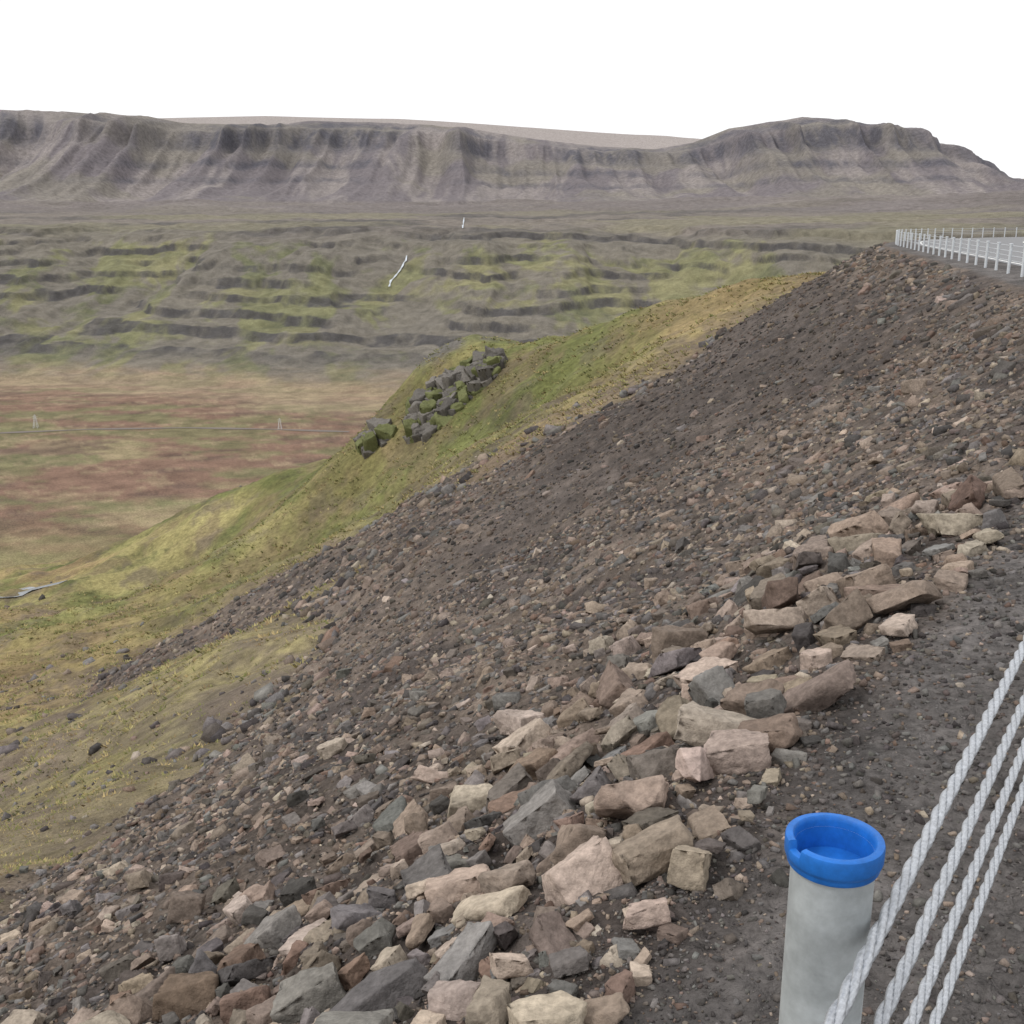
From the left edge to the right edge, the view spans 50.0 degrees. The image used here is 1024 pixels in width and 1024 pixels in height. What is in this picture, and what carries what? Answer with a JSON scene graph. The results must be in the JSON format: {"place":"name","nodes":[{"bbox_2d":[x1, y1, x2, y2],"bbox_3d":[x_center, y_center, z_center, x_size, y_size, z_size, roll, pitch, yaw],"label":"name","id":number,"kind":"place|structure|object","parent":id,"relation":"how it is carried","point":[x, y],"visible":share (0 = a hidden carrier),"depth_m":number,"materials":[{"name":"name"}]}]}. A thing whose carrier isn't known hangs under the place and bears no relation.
{"place":"outdoors","nodes":[
{"label":"outdoors","id":0,"kind":"place"},
{"bbox_2d":[0,580,66,597],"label":"pond water","id":1,"kind":"structure","parent":0,"point":[28,590],"depth_m":152.85,"materials":[{"name":"grey liquid"}]},
{"bbox_2d":[32,416,38,427],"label":"transmission pylon","id":2,"kind":"object","parent":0,"point":[34,418],"visible":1,"depth_m":487.29,"materials":[{"name":"metal"}]},
{"bbox_2d":[0,110,1023,1023],"bbox_3d":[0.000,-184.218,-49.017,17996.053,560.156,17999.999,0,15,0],"label":"ground","id":3,"kind":"structure","parent":0,"point":[180,280],"depth_m":172.16,"materials":[{"name":"brown soil"}]},
{"bbox_2d":[0,427,349,433],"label":"valley road","id":4,"kind":"structure","parent":3,"relation":"on","point":[177,427],"depth_m":484.23,"materials":[{"name":"grey asphalt"}]},
{"bbox_2d":[0,298,778,843],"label":"scattered boulders","id":5,"kind":"object","parent":3,"relation":"on","point":[214,728],"visible":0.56,"depth_m":36.79,"materials":[{"name":"grey stone"}]},
{"bbox_2d":[389,255,406,285],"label":"waterfall","id":6,"kind":"structure","parent":3,"relation":"on","point":[399,270],"depth_m":822.36,"materials":[{"name":"white liquid"}]},
{"bbox_2d":[0,271,823,902],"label":"grass","id":7,"kind":"structure","parent":3,"relation":"on","point":[266,621],"depth_m":74.70,"materials":[{"name":"green plant"}]},
{"bbox_2d":[353,345,507,458],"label":"rock crag","id":8,"kind":"structure","parent":3,"relation":"on","point":[443,398],"depth_m":117.86,"materials":[{"name":"grey stone"}]},
{"bbox_2d":[0,365,1018,1023],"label":"rock rubble","id":9,"kind":"object","parent":3,"relation":"on","point":[728,889],"visible":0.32,"depth_m":5.41,"materials":[{"name":"stone"}]},
{"bbox_2d":[0,404,1023,1023],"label":"boulder pile","id":10,"kind":"object","parent":3,"relation":"on","point":[754,722],"visible":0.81,"depth_m":3.60,"materials":[{"name":"brown stone"}]},
{"bbox_2d":[0,301,1023,1023],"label":"stones","id":11,"kind":"object","parent":3,"relation":"on","point":[1012,453],"visible":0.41,"depth_m":9.07,"materials":[{"name":"stone"}]},
{"bbox_2d":[0,264,1023,990],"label":"stray blocks","id":12,"kind":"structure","parent":3,"relation":"on","point":[908,386],"depth_m":17.13,"materials":[{"name":"stone"}]},
{"bbox_2d":[86,239,1023,758],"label":"scree stones","id":13,"kind":"object","parent":3,"relation":"on","point":[646,477],"visible":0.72,"depth_m":34.11,"materials":[{"name":"brown stone"}]},
{"bbox_2d":[545,498,1023,1023],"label":"verge gravel","id":14,"kind":"structure","parent":3,"relation":"on","point":[779,876],"depth_m":2.90,"materials":[{"name":"gravel"}]},
{"bbox_2d":[779,813,885,1023],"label":"cable barrier post","id":15,"kind":"object","parent":14,"relation":"in","point":[836,862],"visible":1,"depth_m":1.13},
{"bbox_2d":[823,227,1023,1023],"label":"cable barrier","id":16,"kind":"object","parent":3,"relation":"on","point":[839,1009],"visible":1,"depth_m":1.54,"materials":[{"name":"metal"}]},
{"bbox_2d":[0,0,1023,178],"label":"sky","id":17,"kind":"structure","parent":0,"point":[953,70],"materials":[{"name":"white"}]},
{"bbox_2d":[916,237,1023,265],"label":"road","id":18,"kind":"structure","parent":0,"point":[1015,241],"depth_m":61.67,"materials":[{"name":"grey asphalt"}]},
{"bbox_2d":[920,237,1021,264],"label":"road edge line","id":19,"kind":"object","parent":18,"relation":"on","point":[971,254],"visible":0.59,"depth_m":47.23,"materials":[{"name":"paint"}]}
]}

